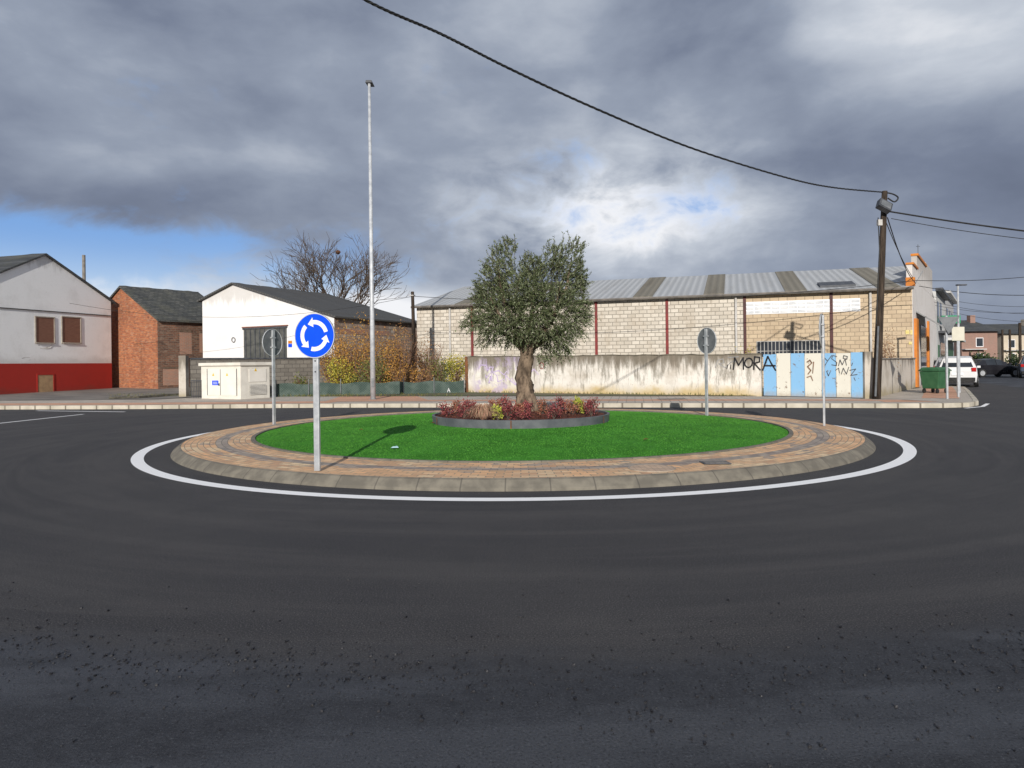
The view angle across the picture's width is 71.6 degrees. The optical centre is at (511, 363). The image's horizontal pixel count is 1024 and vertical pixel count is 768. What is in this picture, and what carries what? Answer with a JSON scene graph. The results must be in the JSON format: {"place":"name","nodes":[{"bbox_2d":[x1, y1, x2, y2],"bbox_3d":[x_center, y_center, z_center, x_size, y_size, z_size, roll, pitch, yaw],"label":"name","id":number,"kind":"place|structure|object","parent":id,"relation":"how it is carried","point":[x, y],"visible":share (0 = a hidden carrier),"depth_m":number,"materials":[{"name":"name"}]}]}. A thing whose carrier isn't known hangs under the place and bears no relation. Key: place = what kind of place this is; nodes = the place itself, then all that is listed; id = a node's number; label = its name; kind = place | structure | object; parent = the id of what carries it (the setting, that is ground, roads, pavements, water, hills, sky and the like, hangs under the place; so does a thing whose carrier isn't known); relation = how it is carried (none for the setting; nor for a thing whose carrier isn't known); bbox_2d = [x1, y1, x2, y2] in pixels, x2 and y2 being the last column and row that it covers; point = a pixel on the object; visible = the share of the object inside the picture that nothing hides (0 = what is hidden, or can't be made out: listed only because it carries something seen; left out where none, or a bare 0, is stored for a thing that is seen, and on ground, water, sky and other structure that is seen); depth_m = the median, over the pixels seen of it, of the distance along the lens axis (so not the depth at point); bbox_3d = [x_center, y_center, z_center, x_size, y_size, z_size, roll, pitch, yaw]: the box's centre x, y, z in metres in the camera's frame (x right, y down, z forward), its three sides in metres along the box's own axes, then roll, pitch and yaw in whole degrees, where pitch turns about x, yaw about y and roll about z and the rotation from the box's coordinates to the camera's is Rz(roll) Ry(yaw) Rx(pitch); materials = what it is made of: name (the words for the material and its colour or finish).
{"place":"outdoors","nodes":[
{"label":"outdoors","id":0,"kind":"place"},
{"bbox_2d":[0,387,200,400],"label":"yard","id":1,"kind":"structure","parent":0,"point":[95,394],"depth_m":35.83,"materials":[{"name":"concrete"}]},
{"bbox_2d":[0,253,115,393],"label":"white house","id":2,"kind":"structure","parent":1,"relation":"on","point":[52,338],"depth_m":39.99,"materials":[{"name":"paint"}]},
{"bbox_2d":[34,316,55,343],"bbox_3d":[-26.064,-1.862,39.658,0.110,1.517,1.226,-1,0,16],"label":"window","id":3,"kind":"structure","parent":2,"relation":"in","point":[44,326],"depth_m":39.64,"materials":[{"name":"wood"}]},
{"bbox_2d":[61,316,81,343],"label":"window","id":4,"kind":"structure","parent":2,"relation":"in","point":[71,327],"depth_m":41.28,"materials":[{"name":"wood"}]},
{"bbox_2d":[82,255,85,280],"bbox_3d":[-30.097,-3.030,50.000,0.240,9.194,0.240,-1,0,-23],"label":"chimney","id":5,"kind":"object","parent":2,"relation":"on","point":[84,267],"visible":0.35,"depth_m":49.92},
{"bbox_2d":[110,286,203,388],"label":"brick outbuilding","id":6,"kind":"structure","parent":1,"relation":"on","point":[148,348],"depth_m":43.59,"materials":[{"name":"brick"}]},
{"bbox_2d":[179,332,191,353],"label":"window","id":7,"kind":"structure","parent":6,"relation":"in","point":[185,337],"depth_m":43.40,"materials":[{"name":"wood"}]},
{"bbox_2d":[178,355,188,397],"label":"gate pillar","id":8,"kind":"structure","parent":1,"relation":"on","point":[183,376],"depth_m":32.24,"materials":[{"name":"concrete"}]},
{"bbox_2d":[0,401,337,404],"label":"pavement","id":9,"kind":"structure","parent":0,"point":[158,403],"depth_m":27.20,"materials":[{"name":"concrete"}]},
{"bbox_2d":[197,282,416,382],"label":"white garage","id":10,"kind":"structure","parent":0,"point":[233,327],"depth_m":41.20,"materials":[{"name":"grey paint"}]},
{"bbox_2d":[244,328,286,357],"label":"garage door","id":11,"kind":"structure","parent":10,"relation":"in","point":[281,329],"depth_m":40.58,"materials":[{"name":"metal"}]},
{"bbox_2d":[324,396,429,401],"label":"pavement","id":12,"kind":"structure","parent":0,"point":[384,398],"depth_m":28.52,"materials":[{"name":"concrete"}]},
{"bbox_2d":[365,80,375,399],"bbox_3d":[-5.606,-4.912,28.452,0.280,12.699,0.640,-1,0,0],"label":"flagpole","id":13,"kind":"object","parent":12,"relation":"on","point":[369,83],"visible":0.98,"depth_m":28.21,"materials":[{"name":"grey metal"}]},
{"bbox_2d":[0,385,972,405],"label":"pavement","id":14,"kind":"structure","parent":0,"point":[914,394],"depth_m":27.07,"materials":[{"name":"concrete"}]},
{"bbox_2d":[109,393,178,398],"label":"verge","id":15,"kind":"structure","parent":14,"relation":"on","point":[128,397],"depth_m":31.88,"materials":[{"name":"concrete"}]},
{"bbox_2d":[191,380,201,397],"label":"iron gate","id":16,"kind":"structure","parent":14,"relation":"on","point":[196,388],"depth_m":31.27,"materials":[{"name":"grey metal"}]},
{"bbox_2d":[198,362,271,398],"bbox_3d":[-12.066,0.742,30.979,2.752,1.552,1.676,-1,0,31],"label":"electrical kiosk","id":17,"kind":"object","parent":14,"relation":"on","point":[241,380],"visible":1,"depth_m":30.27,"materials":[{"name":"beige concrete"}]},
{"bbox_2d":[207,369,220,395],"bbox_3d":[-12.809,0.806,30.541,0.829,1.142,0.040,-1,0,31],"label":"door","id":18,"kind":"structure","parent":17,"relation":"in","point":[212,389],"depth_m":30.53,"materials":[{"name":"beige metal"}]},
{"bbox_2d":[220,369,236,395],"bbox_3d":[-11.992,0.796,30.053,0.998,1.142,0.040,-1,0,31],"label":"door","id":19,"kind":"structure","parent":17,"relation":"in","point":[228,383],"depth_m":30.03,"materials":[{"name":"beige metal"}]},
{"bbox_2d":[872,191,892,398],"bbox_3d":[12.594,-2.332,24.133,0.653,7.112,0.552,-1,0,0],"label":"utility pole","id":20,"kind":"object","parent":14,"relation":"on","point":[883,205],"visible":0.96,"depth_m":24.16,"materials":[{"name":"brown wood"}]},
{"bbox_2d":[364,0,882,192],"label":"overhead cable","id":21,"kind":"object","parent":20,"relation":"attached to","point":[489,58],"visible":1,"depth_m":13.02,"materials":[{"name":"black rubber"}]},
{"bbox_2d":[891,211,1023,231],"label":"overhead cable","id":22,"kind":"object","parent":20,"relation":"attached to","point":[958,221],"visible":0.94,"depth_m":23.38,"materials":[{"name":"black rubber"}]},
{"bbox_2d":[891,218,1023,238],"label":"overhead cable","id":23,"kind":"object","parent":20,"relation":"attached to","point":[959,230],"visible":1,"depth_m":23.37,"materials":[{"name":"black rubber"}]},
{"bbox_2d":[872,327,900,367],"bbox_3d":[15.307,-0.231,29.039,1.049,2.835,1.314,-1,0,31],"label":"autumn bush","id":24,"kind":"object","parent":14,"relation":"on","point":[885,350],"visible":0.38,"depth_m":28.91,"materials":[{"name":"brown plant"}]},
{"bbox_2d":[873,358,915,395],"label":"side wall","id":25,"kind":"structure","parent":14,"relation":"on","point":[895,379],"depth_m":28.88,"materials":[{"name":"concrete"}]},
{"bbox_2d":[932,287,951,357],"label":"shop building","id":26,"kind":"structure","parent":14,"relation":"on","point":[940,333],"depth_m":49.25,"materials":[{"name":"paint"}]},
{"bbox_2d":[938,316,959,398],"bbox_3d":[14.583,-0.201,23.735,0.690,2.787,0.135,-1,0,8],"label":"road sign","id":27,"kind":"object","parent":14,"relation":"on","point":[948,323],"visible":0.88,"depth_m":23.71,"materials":[{"name":"metal"}]},
{"bbox_2d":[945,290,965,355],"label":"shop building","id":28,"kind":"structure","parent":14,"relation":"on","point":[950,341],"depth_m":60.04,"materials":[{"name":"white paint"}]},
{"bbox_2d":[952,327,964,396],"bbox_3d":[15.581,-0.048,24.807,0.440,2.456,0.070,-1,0,0],"label":"road sign","id":29,"kind":"object","parent":14,"relation":"on","point":[958,334],"visible":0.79,"depth_m":24.77,"materials":[{"name":"metal"}]},
{"bbox_2d":[956,284,966,392],"bbox_3d":[17.804,-0.988,28.103,0.375,4.282,0.140,-1,0,0],"label":"street lamp","id":30,"kind":"object","parent":14,"relation":"on","point":[958,320],"visible":0.61,"depth_m":28.07,"materials":[{"name":"metal"}]},
{"bbox_2d":[0,374,1023,767],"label":"road","id":31,"kind":"structure","parent":0,"point":[936,522],"depth_m":4.32,"materials":[{"name":"asphalt"}]},
{"bbox_2d":[0,386,978,409],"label":"kerb","id":32,"kind":"structure","parent":31,"relation":"on","point":[975,402],"depth_m":24.62,"materials":[{"name":"concrete"}]},
{"bbox_2d":[170,408,875,491],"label":"kerb","id":33,"kind":"structure","parent":31,"relation":"on","point":[865,449],"depth_m":8.74,"materials":[{"name":"concrete"}]},
{"bbox_2d":[131,425,916,500],"bbox_3d":[0.188,1.494,14.970,14.500,0.001,14.500,-1,0,0],"label":"road marking","id":34,"kind":"object","parent":31,"relation":"on","point":[907,455],"visible":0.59,"depth_m":8.60,"materials":[{"name":"white paint"}]},
{"bbox_2d":[935,356,980,386],"bbox_3d":[23.946,0.408,38.183,2.120,1.600,4.360,-1,0,32],"label":"parked car","id":35,"kind":"object","parent":31,"relation":"on","point":[968,370],"visible":0.52,"depth_m":36.37,"materials":[{"name":"white paint"}]},
{"bbox_2d":[970,351,998,359],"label":"dark shrub","id":36,"kind":"object","parent":31,"relation":"on","point":[981,356],"visible":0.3,"depth_m":73.53,"materials":[{"name":"green plant"}]},
{"bbox_2d":[974,359,1017,376],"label":"parked car","id":37,"kind":"object","parent":31,"relation":"on","point":[997,367],"visible":0.53,"depth_m":54.17,"materials":[{"name":"black paint"}]},
{"bbox_2d":[1004,351,1023,365],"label":"dark shrub","id":38,"kind":"object","parent":31,"relation":"on","point":[1014,357],"visible":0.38,"depth_m":79.70,"materials":[{"name":"green plant"}]},
{"bbox_2d":[1015,356,1023,377],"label":"parked car","id":39,"kind":"object","parent":31,"relation":"on","point":[1020,371],"visible":1,"depth_m":50.98,"materials":[{"name":"blue paint"}]},
{"bbox_2d":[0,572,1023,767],"bbox_3d":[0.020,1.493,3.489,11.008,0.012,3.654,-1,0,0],"label":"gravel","id":40,"kind":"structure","parent":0,"point":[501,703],"depth_m":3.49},
{"bbox_2d":[0,0,1023,323],"label":"sky","id":41,"kind":"structure","parent":0,"point":[181,145],"materials":[{"name":"grey"}]},
{"bbox_2d":[255,411,788,460],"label":"lawn","id":42,"kind":"structure","parent":0,"point":[546,450],"depth_m":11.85,"materials":[{"name":"plant"}]},
{"bbox_2d":[432,408,609,428],"bbox_3d":[0.184,1.142,14.970,3.720,0.190,3.720,-1,0,0],"label":"planter edging","id":43,"kind":"object","parent":42,"relation":"on","point":[522,424],"visible":0.65,"depth_m":13.33,"materials":[{"name":"concrete"}]},
{"bbox_2d":[437,408,604,419],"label":"mulch","id":44,"kind":"object","parent":43,"relation":"in","point":[534,415],"visible":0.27,"depth_m":14.09,"materials":[{"name":"brown wood"}]},
{"bbox_2d":[438,401,454,415],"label":"burgundy shrub","id":45,"kind":"object","parent":44,"relation":"on","point":[442,408],"visible":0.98,"depth_m":14.73,"materials":[{"name":"red plant"}]},
{"bbox_2d":[450,398,460,412],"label":"burgundy shrub","id":46,"kind":"object","parent":44,"relation":"on","point":[454,404],"visible":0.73,"depth_m":15.54,"materials":[{"name":"red plant"}]},
{"bbox_2d":[456,396,472,417],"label":"burgundy shrub","id":47,"kind":"object","parent":44,"relation":"on","point":[462,407],"visible":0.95,"depth_m":14.02,"materials":[{"name":"red plant"}]},
{"bbox_2d":[463,403,501,419],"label":"grass tuft","id":48,"kind":"object","parent":44,"relation":"on","point":[483,411],"visible":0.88,"depth_m":13.44,"materials":[{"name":"plant"}]},
{"bbox_2d":[490,404,503,419],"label":"yellow shrub","id":49,"kind":"object","parent":44,"relation":"on","point":[498,416],"visible":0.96,"depth_m":13.41,"materials":[{"name":"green plant"}]},
{"bbox_2d":[500,398,518,419],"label":"burgundy shrub","id":50,"kind":"object","parent":44,"relation":"on","point":[509,408],"visible":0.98,"depth_m":13.35,"materials":[{"name":"red plant"}]},
{"bbox_2d":[514,399,530,419],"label":"burgundy shrub","id":51,"kind":"object","parent":44,"relation":"on","point":[525,413],"visible":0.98,"depth_m":13.30,"materials":[{"name":"red plant"}]},
{"bbox_2d":[535,397,549,414],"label":"burgundy shrub","id":52,"kind":"object","parent":44,"relation":"on","point":[542,405],"visible":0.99,"depth_m":14.12,"materials":[{"name":"red plant"}]},
{"bbox_2d":[543,400,562,418],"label":"burgundy shrub","id":53,"kind":"object","parent":44,"relation":"on","point":[556,410],"visible":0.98,"depth_m":13.53,"materials":[{"name":"red plant"}]},
{"bbox_2d":[555,393,567,410],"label":"burgundy shrub","id":54,"kind":"object","parent":44,"relation":"on","point":[560,403],"visible":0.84,"depth_m":14.72,"materials":[{"name":"red plant"}]},
{"bbox_2d":[562,398,580,414],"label":"burgundy shrub","id":55,"kind":"object","parent":44,"relation":"on","point":[571,406],"visible":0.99,"depth_m":14.25,"materials":[{"name":"red plant"}]},
{"bbox_2d":[573,396,584,413],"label":"yellow shrub","id":56,"kind":"object","parent":44,"relation":"on","point":[578,400],"visible":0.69,"depth_m":14.40,"materials":[{"name":"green plant"}]},
{"bbox_2d":[579,397,599,415],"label":"burgundy shrub","id":57,"kind":"object","parent":44,"relation":"on","point":[590,407],"visible":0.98,"depth_m":14.17,"materials":[{"name":"red plant"}]},
{"bbox_2d":[455,230,597,411],"bbox_3d":[0.328,-0.812,14.899,3.059,3.988,2.431,-1,0,0],"label":"olive tree","id":58,"kind":"object","parent":42,"relation":"on","point":[529,344],"visible":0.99,"depth_m":14.74,"materials":[{"name":"green plant"}]},
{"bbox_2d":[697,328,716,415],"bbox_3d":[4.793,0.209,17.497,0.062,2.185,0.650,-1,0,-29],"label":"roundabout sign","id":59,"kind":"object","parent":42,"relation":"on","point":[706,340],"visible":0.98,"depth_m":17.46,"materials":[{"name":"metal"}]},
{"bbox_2d":[181,409,864,477],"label":"pavement","id":60,"kind":"structure","parent":0,"point":[805,441],"depth_m":10.04,"materials":[{"name":"brick"}]},
{"bbox_2d":[262,329,281,424],"bbox_3d":[-5.574,0.310,16.587,0.063,2.236,0.640,-1,0,24],"label":"roundabout sign","id":61,"kind":"object","parent":60,"relation":"on","point":[272,342],"visible":1,"depth_m":16.55,"materials":[{"name":"metal"}]},
{"bbox_2d":[294,313,334,470],"bbox_3d":[-2.531,0.371,9.181,0.580,2.039,0.062,-1,0,15],"label":"roundabout sign","id":62,"kind":"object","parent":60,"relation":"on","point":[314,335],"visible":1,"depth_m":9.16,"materials":[{"name":"metal"}]},
{"bbox_2d":[251,410,792,462],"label":"kerb","id":63,"kind":"structure","parent":60,"relation":"on","point":[788,436],"depth_m":10.40,"materials":[{"name":"concrete"}]},
{"bbox_2d":[699,461,731,463],"bbox_3d":[2.704,1.317,9.447,0.360,0.014,0.252,-1,0,0],"label":"manhole cover","id":64,"kind":"object","parent":60,"relation":"on","point":[714,462],"visible":1,"depth_m":9.39,"materials":[{"name":"grey metal"}]},
{"bbox_2d":[819,314,825,425],"bbox_3d":[6.381,0.129,14.559,0.063,2.306,0.700,-1,0,31],"label":"roundabout sign","id":65,"kind":"object","parent":60,"relation":"on","point":[821,332],"visible":1,"depth_m":14.52,"materials":[{"name":"metal"}]},
{"bbox_2d":[270,387,920,395],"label":"yard","id":66,"kind":"structure","parent":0,"point":[500,394],"depth_m":30.65,"materials":[{"name":"concrete"}]},
{"bbox_2d":[189,357,329,396],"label":"block wall","id":67,"kind":"structure","parent":66,"relation":"on","point":[287,368],"depth_m":35.31,"materials":[{"name":"grey concrete"}]},
{"bbox_2d":[285,371,310,383],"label":"autumn bush","id":68,"kind":"object","parent":66,"relation":"on","point":[298,382],"visible":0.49,"depth_m":33.08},
{"bbox_2d":[250,232,409,305],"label":"bare tree","id":69,"kind":"object","parent":66,"relation":"on","point":[312,268],"visible":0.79,"depth_m":53.49,"materials":[{"name":"brown plant"}]},
{"bbox_2d":[312,322,353,382],"bbox_3d":[-8.988,-0.310,35.615,2.813,3.599,2.081,-1,0,39],"label":"autumn bush","id":70,"kind":"object","parent":66,"relation":"on","point":[324,361],"visible":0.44,"depth_m":35.39,"materials":[{"name":"orange plant"}]},
{"bbox_2d":[323,354,358,383],"bbox_3d":[-8.175,0.471,34.282,1.964,2.022,2.043,-1,0,-12],"label":"autumn bush","id":71,"kind":"object","parent":66,"relation":"on","point":[341,376],"visible":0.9,"depth_m":34.08,"materials":[{"name":"yellow plant"}]},
{"bbox_2d":[332,320,377,383],"bbox_3d":[-7.780,-0.341,34.987,2.612,3.676,2.880,-1,0,0],"label":"autumn bush","id":72,"kind":"object","parent":66,"relation":"on","point":[356,353],"visible":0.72,"depth_m":34.77,"materials":[{"name":"orange plant"}]},
{"bbox_2d":[344,351,393,382],"bbox_3d":[-6.722,0.398,34.221,2.660,2.137,1.857,-1,0,-40],"label":"autumn bush","id":73,"kind":"object","parent":66,"relation":"on","point":[379,380],"visible":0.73,"depth_m":34.02,"materials":[{"name":"plant"}]},
{"bbox_2d":[275,377,464,396],"bbox_3d":[-6.433,1.079,32.711,8.538,0.800,0.080,-1,0,-11],"label":"fence","id":74,"kind":"object","parent":66,"relation":"on","point":[355,388],"visible":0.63,"depth_m":32.75,"materials":[{"name":"green metal"}]},
{"bbox_2d":[352,312,412,381],"bbox_3d":[-6.353,-0.567,35.164,2.948,4.053,3.208,-1,0,0],"label":"autumn bush","id":75,"kind":"object","parent":66,"relation":"on","point":[389,354],"visible":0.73,"depth_m":35.04,"materials":[{"name":"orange plant"}]},
{"bbox_2d":[378,360,423,382],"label":"autumn bush","id":76,"kind":"object","parent":66,"relation":"on","point":[405,377],"visible":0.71,"depth_m":34.27,"materials":[{"name":"orange plant"}]},
{"bbox_2d":[382,323,429,376],"bbox_3d":[-5.155,-0.360,35.570,2.584,3.604,2.141,-1,0,-29],"label":"autumn bush","id":77,"kind":"object","parent":66,"relation":"on","point":[410,356],"visible":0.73,"depth_m":35.33,"materials":[{"name":"brown plant"}]},
{"bbox_2d":[409,291,416,382],"bbox_3d":[-4.996,-1.113,35.989,0.338,5.052,0.238,-1,0,0],"label":"utility pole","id":78,"kind":"object","parent":66,"relation":"on","point":[412,295],"visible":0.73,"depth_m":35.92,"materials":[{"name":"brown wood"}]},
{"bbox_2d":[70,297,407,316],"bbox_3d":[-14.347,-2.873,37.000,18.770,0.940,0.020,-1,0,6],"label":"overhead cable","id":79,"kind":"object","parent":78,"relation":"attached to","point":[253,316],"visible":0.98,"depth_m":36.86,"materials":[{"name":"black rubber"}]},
{"bbox_2d":[414,280,915,301],"bbox_3d":[6.303,-3.251,33.500,23.192,0.605,0.028,-1,0,12],"label":"overhead cable","id":80,"kind":"object","parent":78,"relation":"attached to","point":[702,298],"visible":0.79,"depth_m":32.77,"materials":[{"name":"black rubber"}]},
{"bbox_2d":[916,277,1023,280],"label":"overhead cable","id":81,"kind":"object","parent":80,"relation":"attached to","point":[966,280],"visible":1,"depth_m":30.68,"materials":[{"name":"black rubber"}]},
{"bbox_2d":[402,362,436,382],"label":"autumn bush","id":82,"kind":"object","parent":66,"relation":"on","point":[420,378],"visible":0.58,"depth_m":34.45,"materials":[{"name":"brown plant"}]},
{"bbox_2d":[108,390,743,396],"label":"weeds","id":83,"kind":"object","parent":66,"relation":"on","point":[434,395],"visible":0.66,"depth_m":31.18,"materials":[{"name":"plant"}]},
{"bbox_2d":[416,331,451,380],"bbox_3d":[-4.311,-0.126,36.354,2.380,3.140,2.191,-1,0,0],"label":"autumn bush","id":84,"kind":"object","parent":66,"relation":"on","point":[429,358],"visible":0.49,"depth_m":36.28,"materials":[{"name":"brown plant"}]},
{"bbox_2d":[423,353,456,381],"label":"autumn bush","id":85,"kind":"object","parent":66,"relation":"on","point":[437,374],"visible":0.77,"depth_m":34.83,"materials":[{"name":"plant"}]},
{"bbox_2d":[436,350,465,381],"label":"autumn bush","id":86,"kind":"object","parent":66,"relation":"on","point":[457,373],"visible":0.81,"depth_m":35.04,"materials":[{"name":"yellow plant"}]},
{"bbox_2d":[465,357,467,391],"bbox_3d":[-2.179,0.549,34.031,0.140,1.755,0.140,-1,0,0],"label":"rusty post","id":87,"kind":"object","parent":66,"relation":"on","point":[466,374],"visible":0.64,"depth_m":33.96,"materials":[{"name":"metal"}]},
{"bbox_2d":[468,353,762,395],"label":"boundary wall","id":88,"kind":"structure","parent":66,"relation":"on","point":[728,374],"depth_m":29.83,"materials":[{"name":"white concrete"}]},
{"bbox_2d":[762,352,862,397],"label":"striped gate","id":89,"kind":"structure","parent":88,"relation":"attached to","point":[797,375],"depth_m":25.79,"materials":[{"name":"metal"}]},
{"bbox_2d":[415,246,951,387],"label":"warehouse","id":90,"kind":"structure","parent":66,"relation":"on","point":[630,323],"depth_m":36.35,"materials":[{"name":"brick"}]},
{"bbox_2d":[757,341,820,356],"bbox_3d":[13.642,-0.723,34.785,3.110,0.776,0.030,-1,0,17],"label":"window","id":91,"kind":"structure","parent":90,"relation":"in","point":[797,343],"depth_m":34.81,"materials":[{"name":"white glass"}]},
{"bbox_2d":[746,298,859,314],"bbox_3d":[14.123,-2.772,34.618,5.177,0.620,0.050,-1,0,17],"label":"strip window","id":92,"kind":"structure","parent":90,"relation":"in","point":[823,300],"depth_m":34.61,"materials":[{"name":"glass"}]},
{"bbox_2d":[914,318,918,386],"bbox_3d":[19.359,-0.501,33.993,0.140,3.270,1.000,-1,0,34],"label":"door","id":93,"kind":"structure","parent":90,"relation":"in","point":[916,321],"depth_m":33.59,"materials":[{"name":"orange paint"}]},
{"bbox_2d":[920,325,927,384],"bbox_3d":[22.134,-0.435,38.153,0.050,3.070,4.000,-1,0,34],"label":"shop window","id":94,"kind":"structure","parent":90,"relation":"in","point":[923,330],"depth_m":37.72,"materials":[{"name":"grey glass"}]},
{"bbox_2d":[628,464,675,471],"bbox_3d":[1.784,1.338,9.064,0.600,0.015,0.600,-1,0,0],"label":"manhole cover","id":95,"kind":"object","parent":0,"point":[652,468],"visible":1,"depth_m":9.01,"materials":[{"name":"metal"}]},
{"bbox_2d":[430,399,876,400],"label":"pavement","id":96,"kind":"structure","parent":0,"point":[696,400],"depth_m":24.87,"materials":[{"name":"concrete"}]},
{"bbox_2d":[863,352,872,398],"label":"gate pillar","id":97,"kind":"structure","parent":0,"point":[867,373],"depth_m":24.53,"materials":[{"name":"concrete"}]},
{"bbox_2d":[877,400,937,401],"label":"pavement","id":98,"kind":"structure","parent":0,"point":[905,401],"depth_m":22.72,"materials":[{"name":"concrete"}]},
{"bbox_2d":[922,387,958,397],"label":"pavement","id":99,"kind":"structure","parent":0,"point":[952,393],"depth_m":26.80,"materials":[{"name":"ceramic"}]},
{"bbox_2d":[918,367,951,392],"bbox_3d":[16.657,0.657,27.967,0.920,1.020,0.820,-1,0,-32],"label":"waste container","id":100,"kind":"object","parent":99,"relation":"on","point":[933,378],"visible":0.89,"depth_m":27.71,"materials":[{"name":"green plastic"}]},
{"bbox_2d":[954,315,1000,358],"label":"house","id":101,"kind":"structure","parent":0,"point":[980,337],"depth_m":92.17,"materials":[{"name":"paint"}]},
{"bbox_2d":[1001,330,1003,360],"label":"utility pole","id":102,"kind":"object","parent":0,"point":[1002,345],"visible":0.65,"depth_m":84.91,"materials":[{"name":"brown wood"}]},
{"bbox_2d":[984,319,1023,362],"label":"house","id":103,"kind":"structure","parent":0,"point":[1005,328],"depth_m":100.15,"materials":[{"name":"paint"}]},
{"bbox_2d":[1018,323,1021,361],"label":"utility pole","id":104,"kind":"object","parent":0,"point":[1020,340],"visible":0.65,"depth_m":61.91,"materials":[{"name":"brown wood"}]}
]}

